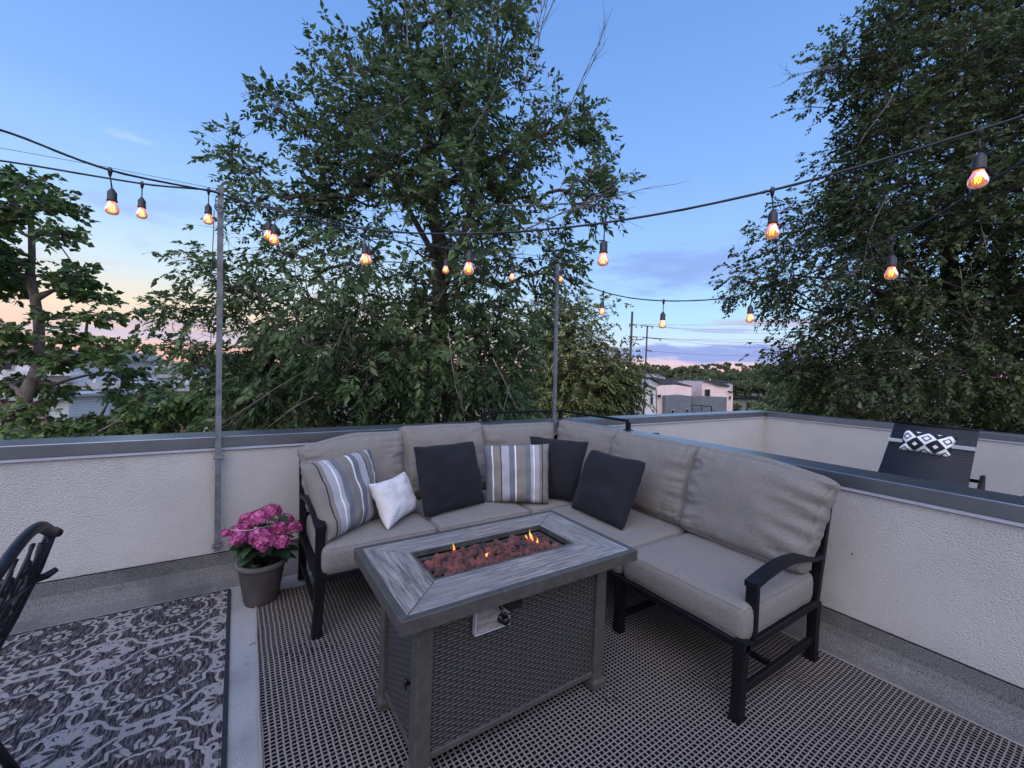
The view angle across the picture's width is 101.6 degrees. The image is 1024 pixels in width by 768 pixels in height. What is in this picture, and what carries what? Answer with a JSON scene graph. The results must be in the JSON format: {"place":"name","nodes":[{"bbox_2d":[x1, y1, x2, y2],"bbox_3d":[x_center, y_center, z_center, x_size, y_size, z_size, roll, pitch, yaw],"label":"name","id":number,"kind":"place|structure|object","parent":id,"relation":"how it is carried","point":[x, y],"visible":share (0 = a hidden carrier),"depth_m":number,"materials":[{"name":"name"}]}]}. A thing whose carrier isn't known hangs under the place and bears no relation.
{"place":"outdoors","nodes":[
{"label":"outdoors","id":0,"kind":"place"},
{"bbox_2d":[9,571,313,767],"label":"deck floor","id":1,"kind":"structure","parent":0,"point":[242,742],"depth_m":1.82,"materials":[{"name":"grey concrete"}]},
{"bbox_2d":[0,588,230,767],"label":"patterned rug","id":2,"kind":"object","parent":1,"relation":"on","point":[144,687],"visible":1,"depth_m":1.74,"materials":[{"name":"grey fabric"}]},
{"bbox_2d":[0,521,63,767],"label":"patio chair","id":3,"kind":"object","parent":2,"relation":"on","point":[19,587],"visible":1,"depth_m":1.27,"materials":[{"name":"metal"}]},
{"bbox_2d":[0,410,772,633],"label":"parapet wall","id":4,"kind":"structure","parent":1,"relation":"on","point":[132,517],"depth_m":2.48,"materials":[{"name":"beige paint"}]},
{"bbox_2d":[210,185,226,551],"bbox_3d":[-1.832,-0.082,2.597,0.078,2.270,0.070,1,2,-33],"label":"light post","id":5,"kind":"object","parent":4,"relation":"attached to","point":[218,456],"visible":1,"depth_m":2.59,"materials":[{"name":"metal"}]},
{"bbox_2d":[0,160,216,224],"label":"string lights","id":6,"kind":"object","parent":5,"relation":"hanging from","point":[142,205],"visible":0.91,"depth_m":2.47,"materials":[{"name":"plastic"}]},
{"bbox_2d":[0,129,219,214],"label":"string lights","id":7,"kind":"object","parent":5,"relation":"hanging from","point":[111,195],"visible":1,"depth_m":2.00,"materials":[{"name":"plastic"}]},
{"bbox_2d":[2,148,552,267],"bbox_3d":[-1.183,-1.186,3.036,3.821,0.109,0.224,1,2,-29],"label":"support wire","id":8,"kind":"object","parent":5,"relation":"attached to","point":[241,199],"visible":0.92,"depth_m":2.54,"materials":[{"name":"metal"}]},
{"bbox_2d":[222,114,1023,274],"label":"string lights","id":9,"kind":"object","parent":5,"relation":"hanging from","point":[979,162],"visible":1,"depth_m":1.85,"materials":[{"name":"plastic"}]},
{"bbox_2d":[552,264,560,434],"bbox_3d":[0.419,-0.061,4.086,0.116,2.205,0.070,1,2,-33],"label":"light post","id":10,"kind":"object","parent":4,"relation":"attached to","point":[555,326],"visible":0.65,"depth_m":4.07,"materials":[{"name":"metal"}]},
{"bbox_2d":[224,198,562,282],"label":"string lights","id":11,"kind":"object","parent":10,"relation":"hanging from","point":[268,224],"visible":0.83,"depth_m":3.18,"materials":[{"name":"plastic"}]},
{"bbox_2d":[559,160,1023,327],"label":"string lights","id":12,"kind":"object","parent":10,"relation":"hanging from","point":[892,261],"visible":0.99,"depth_m":2.32,"materials":[{"name":"plastic"}]},
{"bbox_2d":[480,410,632,429],"bbox_3d":[0.385,0.333,3.808,0.990,0.090,0.983,1,2,-33],"label":"guard rail","id":13,"kind":"object","parent":4,"relation":"on","point":[560,416],"visible":1,"depth_m":4.03,"materials":[{"name":"black metal"}]},
{"bbox_2d":[255,573,1023,767],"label":"woven rug","id":14,"kind":"object","parent":1,"relation":"on","point":[660,698],"visible":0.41,"depth_m":1.72,"materials":[{"name":"grey fabric"}]},
{"bbox_2d":[220,503,302,607],"bbox_3d":[-1.433,0.978,2.404,0.416,0.590,0.505,1,2,-33],"label":"potted hydrangea","id":15,"kind":"object","parent":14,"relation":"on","point":[263,554],"visible":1,"depth_m":2.35,"materials":[{"name":"plant"}]},
{"bbox_2d":[354,510,637,767],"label":"fire table","id":16,"kind":"object","parent":14,"relation":"on","point":[465,655],"visible":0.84,"depth_m":1.59,"materials":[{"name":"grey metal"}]},
{"bbox_2d":[423,534,561,577],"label":"lava rocks","id":17,"kind":"object","parent":16,"relation":"in","point":[454,561],"visible":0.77,"depth_m":1.76,"materials":[{"name":"stone"}]},
{"bbox_2d":[297,420,840,725],"bbox_3d":[0.140,0.834,2.443,2.290,0.968,2.291,1,2,-33],"label":"sectional sofa","id":18,"kind":"object","parent":14,"relation":"on","point":[730,546],"visible":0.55,"depth_m":2.24,"materials":[{"name":"beige fabric"}]},
{"bbox_2d":[300,449,379,541],"bbox_3d":[-0.948,0.622,2.429,0.263,0.403,0.480,3,2,24],"label":"throw pillow","id":19,"kind":"object","parent":18,"relation":"on","point":[340,495],"visible":0.89,"depth_m":2.31,"materials":[{"name":"fabric"}]},
{"bbox_2d":[369,471,417,529],"bbox_3d":[-0.717,0.701,2.565,0.186,0.242,0.390,3,2,16],"label":"throw pillow","id":20,"kind":"object","parent":18,"relation":"on","point":[394,498],"visible":1,"depth_m":2.46,"materials":[{"name":"white fabric"}]},
{"bbox_2d":[414,441,484,516],"bbox_3d":[-0.409,0.619,2.804,0.496,0.420,0.237,1,2,-42],"label":"throw pillow","id":21,"kind":"object","parent":18,"relation":"on","point":[449,477],"visible":1,"depth_m":2.71,"materials":[{"name":"grey fabric"}]},
{"bbox_2d":[484,444,548,502],"bbox_3d":[0.038,0.636,3.002,0.473,0.404,0.221,2,2,-10],"label":"throw pillow","id":22,"kind":"object","parent":18,"relation":"on","point":[516,473],"visible":1,"depth_m":2.94,"materials":[{"name":"fabric"}]},
{"bbox_2d":[530,436,587,500],"bbox_3d":[0.326,0.632,3.134,0.457,0.430,0.210,3,2,19],"label":"throw pillow","id":23,"kind":"object","parent":18,"relation":"on","point":[565,459],"visible":0.73,"depth_m":3.06,"materials":[{"name":"grey fabric"}]},
{"bbox_2d":[571,450,645,529],"bbox_3d":[0.627,0.669,2.742,0.275,0.396,0.473,1,2,-33],"label":"throw pillow","id":24,"kind":"object","parent":18,"relation":"on","point":[607,488],"visible":1,"depth_m":2.65,"materials":[{"name":"grey fabric"}]},
{"bbox_2d":[573,420,1023,747],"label":"parapet wall","id":25,"kind":"structure","parent":1,"relation":"on","point":[922,591],"depth_m":1.94,"materials":[{"name":"beige paint"}]},
{"bbox_2d":[763,412,1023,495],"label":"parapet wall","id":26,"kind":"structure","parent":1,"relation":"on","point":[998,462],"depth_m":5.52,"materials":[{"name":"beige paint"}]},
{"bbox_2d":[878,421,985,489],"bbox_3d":[3.471,0.894,3.648,1.890,1.032,0.700,1,2,-33],"label":"sun lounger","id":27,"kind":"object","parent":1,"relation":"on","point":[955,467],"visible":0.3,"depth_m":3.87,"materials":[{"name":"black metal"},{"name":"dark gray woven mesh fabric"}]},
{"bbox_2d":[899,429,957,456],"bbox_3d":[3.943,0.567,3.963,0.172,0.222,0.390,1,2,-33],"label":"lumbar pillow","id":28,"kind":"object","parent":27,"relation":"on","point":[940,445],"visible":0.99,"depth_m":3.91,"materials":[{"name":"fabric"}]},
{"bbox_2d":[0,0,1023,379],"label":"sky","id":29,"kind":"structure","parent":0,"point":[122,85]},
{"bbox_2d":[169,361,1022,431],"bbox_3d":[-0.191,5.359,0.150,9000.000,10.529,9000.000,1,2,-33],"label":"ground","id":30,"kind":"structure","parent":0,"point":[742,399],"depth_m":117.76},
{"bbox_2d":[0,349,163,394],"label":"flat roof house","id":31,"kind":"structure","parent":30,"relation":"on","point":[7,370],"depth_m":34.53,"materials":[{"name":"grey"}]},
{"bbox_2d":[3,362,12,369],"bbox_3d":[-40.874,-1.458,33.823,0.729,0.670,0.140,2,2,0],"label":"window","id":32,"kind":"structure","parent":31,"relation":"in","point":[7,367],"depth_m":33.76,"materials":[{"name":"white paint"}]},
{"bbox_2d":[0,389,167,431],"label":"flat roof house","id":33,"kind":"structure","parent":30,"relation":"on","point":[85,401],"depth_m":20.65,"materials":[{"name":"white brick"}]},
{"bbox_2d":[0,163,222,439],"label":"catalpa tree","id":34,"kind":"object","parent":30,"relation":"on","point":[131,414],"visible":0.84,"depth_m":8.73,"materials":[{"name":"green plant"}]},
{"bbox_2d":[70,378,257,431],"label":"flat roof house","id":35,"kind":"structure","parent":30,"relation":"on","point":[96,384],"depth_m":25.64,"materials":[{"name":"white paint"}]},
{"bbox_2d":[149,403,190,432],"bbox_3d":[-12.588,5.127,15.211,2.450,8.992,0.500,2,2,0],"label":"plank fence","id":36,"kind":"object","parent":30,"relation":"on","point":[181,431],"depth_m":15.06,"materials":[{"name":"brown wood"}]},
{"bbox_2d":[151,367,278,380],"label":"flat roof house","id":37,"kind":"structure","parent":30,"relation":"on","point":[165,377],"depth_m":37.63,"materials":[{"name":"white paint"}]},
{"bbox_2d":[189,328,319,432],"bbox_3d":[-5.245,4.194,8.813,3.084,10.742,2.713,3,2,17],"label":"shrubby tree","id":38,"kind":"object","parent":30,"relation":"on","point":[197,416],"visible":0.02,"depth_m":8.26,"materials":[{"name":"green plant"}]},
{"bbox_2d":[115,0,686,432],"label":"ash tree","id":39,"kind":"object","parent":30,"relation":"on","point":[393,359],"visible":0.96,"depth_m":6.05,"materials":[{"name":"green plant"}]},
{"bbox_2d":[508,284,660,418],"bbox_3d":[2.696,2.796,17.078,6.475,13.642,6.042,1,2,-33],"label":"locust tree","id":40,"kind":"object","parent":30,"relation":"on","point":[610,388],"visible":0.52,"depth_m":15.89,"materials":[{"name":"green plant"}]},
{"bbox_2d":[154,366,1017,394],"bbox_3d":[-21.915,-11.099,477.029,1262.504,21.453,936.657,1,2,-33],"label":"distant woods","id":41,"kind":"object","parent":30,"relation":"on","point":[163,371],"visible":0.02,"depth_m":204.21,"materials":[{"name":"green plant"}]},
{"bbox_2d":[628,312,637,407],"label":"utility pole","id":42,"kind":"object","parent":30,"relation":"on","point":[631,331],"visible":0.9,"depth_m":54.68,"materials":[{"name":"brown wood"}]},
{"bbox_2d":[634,321,798,355],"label":"power lines","id":43,"kind":"object","parent":42,"relation":"attached to","point":[708,341],"visible":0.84,"depth_m":61.11,"materials":[{"name":"metal"}]},
{"bbox_2d":[633,362,657,372],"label":"tree","id":44,"kind":"object","parent":30,"relation":"on","point":[646,368],"visible":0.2,"depth_m":170.75,"materials":[{"name":"green plant"}]},
{"bbox_2d":[641,325,661,414],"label":"utility pole","id":45,"kind":"object","parent":30,"relation":"on","point":[646,356],"visible":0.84,"depth_m":61.77,"materials":[{"name":"brown wood"}]},
{"bbox_2d":[646,373,665,378],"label":"house","id":46,"kind":"structure","parent":30,"relation":"on","point":[659,374],"depth_m":94.96,"materials":[{"name":"white paint"}]},
{"bbox_2d":[650,365,667,370],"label":"tree","id":47,"kind":"object","parent":30,"relation":"on","point":[654,366],"visible":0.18,"depth_m":182.08,"materials":[{"name":"green plant"}]},
{"bbox_2d":[629,377,691,414],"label":"modern house","id":48,"kind":"structure","parent":30,"relation":"on","point":[672,396],"depth_m":70.11,"materials":[{"name":"grey paint"}]},
{"bbox_2d":[650,369,672,378],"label":"tree","id":49,"kind":"object","parent":30,"relation":"on","point":[668,372],"visible":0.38,"depth_m":154.19,"materials":[{"name":"green plant"}]},
{"bbox_2d":[650,366,678,377],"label":"tree","id":50,"kind":"object","parent":30,"relation":"on","point":[664,368],"visible":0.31,"depth_m":157.22,"materials":[{"name":"green plant"}]},
{"bbox_2d":[667,379,683,382],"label":"house","id":51,"kind":"structure","parent":30,"relation":"on","point":[680,380],"depth_m":99.98,"materials":[{"name":"white paint"}]},
{"bbox_2d":[671,372,691,379],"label":"tree","id":52,"kind":"object","parent":30,"relation":"on","point":[680,374],"visible":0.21,"depth_m":155.03,"materials":[{"name":"green plant"}]},
{"bbox_2d":[679,364,705,379],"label":"tree","id":53,"kind":"object","parent":30,"relation":"on","point":[685,369],"visible":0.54,"depth_m":155.25,"materials":[{"name":"green plant"}]},
{"bbox_2d":[682,373,708,379],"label":"tree","id":54,"kind":"object","parent":30,"relation":"on","point":[697,377],"visible":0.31,"depth_m":139.73,"materials":[{"name":"green plant"}]},
{"bbox_2d":[695,364,708,370],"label":"tree","id":55,"kind":"object","parent":30,"relation":"on","point":[705,366],"visible":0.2,"depth_m":189.08,"materials":[{"name":"green plant"}]},
{"bbox_2d":[683,379,732,412],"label":"modern house","id":56,"kind":"structure","parent":30,"relation":"on","point":[709,395],"depth_m":71.78,"materials":[{"name":"beige paint"}]},
{"bbox_2d":[705,389,709,395],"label":"window","id":57,"kind":"structure","parent":56,"relation":"in","point":[707,391],"depth_m":71.78,"materials":[{"name":"black glass"}]},
{"bbox_2d":[697,371,721,376],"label":"tree","id":58,"kind":"object","parent":30,"relation":"on","point":[703,373],"visible":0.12,"depth_m":143.98,"materials":[{"name":"green plant"}]},
{"bbox_2d":[703,363,720,370],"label":"tree","id":59,"kind":"object","parent":30,"relation":"on","point":[715,365],"visible":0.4,"depth_m":194.17,"materials":[{"name":"green plant"}]},
{"bbox_2d":[705,368,722,373],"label":"tree","id":60,"kind":"object","parent":30,"relation":"on","point":[714,371],"visible":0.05,"depth_m":156.90,"materials":[{"name":"green plant"}]},
{"bbox_2d":[709,371,736,380],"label":"tree","id":61,"kind":"object","parent":30,"relation":"on","point":[723,377],"visible":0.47,"depth_m":133.16,"materials":[{"name":"green plant"}]},
{"bbox_2d":[717,381,732,390],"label":"house","id":62,"kind":"structure","parent":30,"relation":"on","point":[729,383],"depth_m":120.03,"materials":[{"name":"white paint"}]},
{"bbox_2d":[717,362,752,374],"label":"tree","id":63,"kind":"object","parent":30,"relation":"on","point":[726,366],"visible":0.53,"depth_m":158.57,"materials":[{"name":"green plant"}]},
{"bbox_2d":[727,372,746,380],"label":"tree","id":64,"kind":"object","parent":30,"relation":"on","point":[741,376],"visible":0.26,"depth_m":134.68,"materials":[{"name":"green plant"}]},
{"bbox_2d":[730,380,751,396],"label":"tree","id":65,"kind":"object","parent":30,"relation":"on","point":[736,387],"visible":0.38,"depth_m":123.42,"materials":[{"name":"green plant"}]},
{"bbox_2d":[732,370,751,380],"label":"tree","id":66,"kind":"object","parent":30,"relation":"on","point":[744,371],"visible":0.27,"depth_m":144.42,"materials":[{"name":"green plant"}]},
{"bbox_2d":[734,379,761,397],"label":"tree","id":67,"kind":"object","parent":30,"relation":"on","point":[744,384],"visible":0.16,"depth_m":128.05,"materials":[{"name":"green plant"}]},
{"bbox_2d":[733,400,776,410],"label":"tree","id":68,"kind":"object","parent":30,"relation":"on","point":[749,405],"visible":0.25,"depth_m":71.05,"materials":[{"name":"green plant"}]},
{"bbox_2d":[745,380,766,399],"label":"tree","id":69,"kind":"object","parent":30,"relation":"on","point":[747,381],"visible":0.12,"depth_m":123.64,"materials":[{"name":"green plant"}]},
{"bbox_2d":[744,369,780,401],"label":"tree","id":70,"kind":"object","parent":30,"relation":"on","point":[755,384],"visible":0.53,"depth_m":118.09,"materials":[{"name":"green plant"}]},
{"bbox_2d":[763,394,776,405],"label":"tree","id":71,"kind":"object","parent":30,"relation":"on","point":[766,402],"visible":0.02,"depth_m":84.14,"materials":[{"name":"green plant"}]},
{"bbox_2d":[759,407,796,412],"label":"tree","id":72,"kind":"object","parent":30,"relation":"on","point":[770,409],"visible":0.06,"depth_m":55.25,"materials":[{"name":"green plant"}]},
{"bbox_2d":[764,382,820,394],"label":"tree","id":73,"kind":"object","parent":30,"relation":"on","point":[771,389],"visible":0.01,"depth_m":85.97,"materials":[{"name":"green plant"}]},
{"bbox_2d":[769,394,844,414],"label":"tree","id":74,"kind":"object","parent":30,"relation":"on","point":[779,404],"visible":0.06,"depth_m":76.70,"materials":[{"name":"green plant"}]},
{"bbox_2d":[780,377,839,401],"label":"tree","id":75,"kind":"object","parent":30,"relation":"on","point":[783,397],"visible":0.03,"depth_m":74.69,"materials":[{"name":"green plant"}]},
{"bbox_2d":[707,0,1023,433],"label":"elm tree","id":76,"kind":"object","parent":30,"relation":"on","point":[984,399],"visible":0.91,"depth_m":7.56,"materials":[{"name":"green plant"}]}
]}

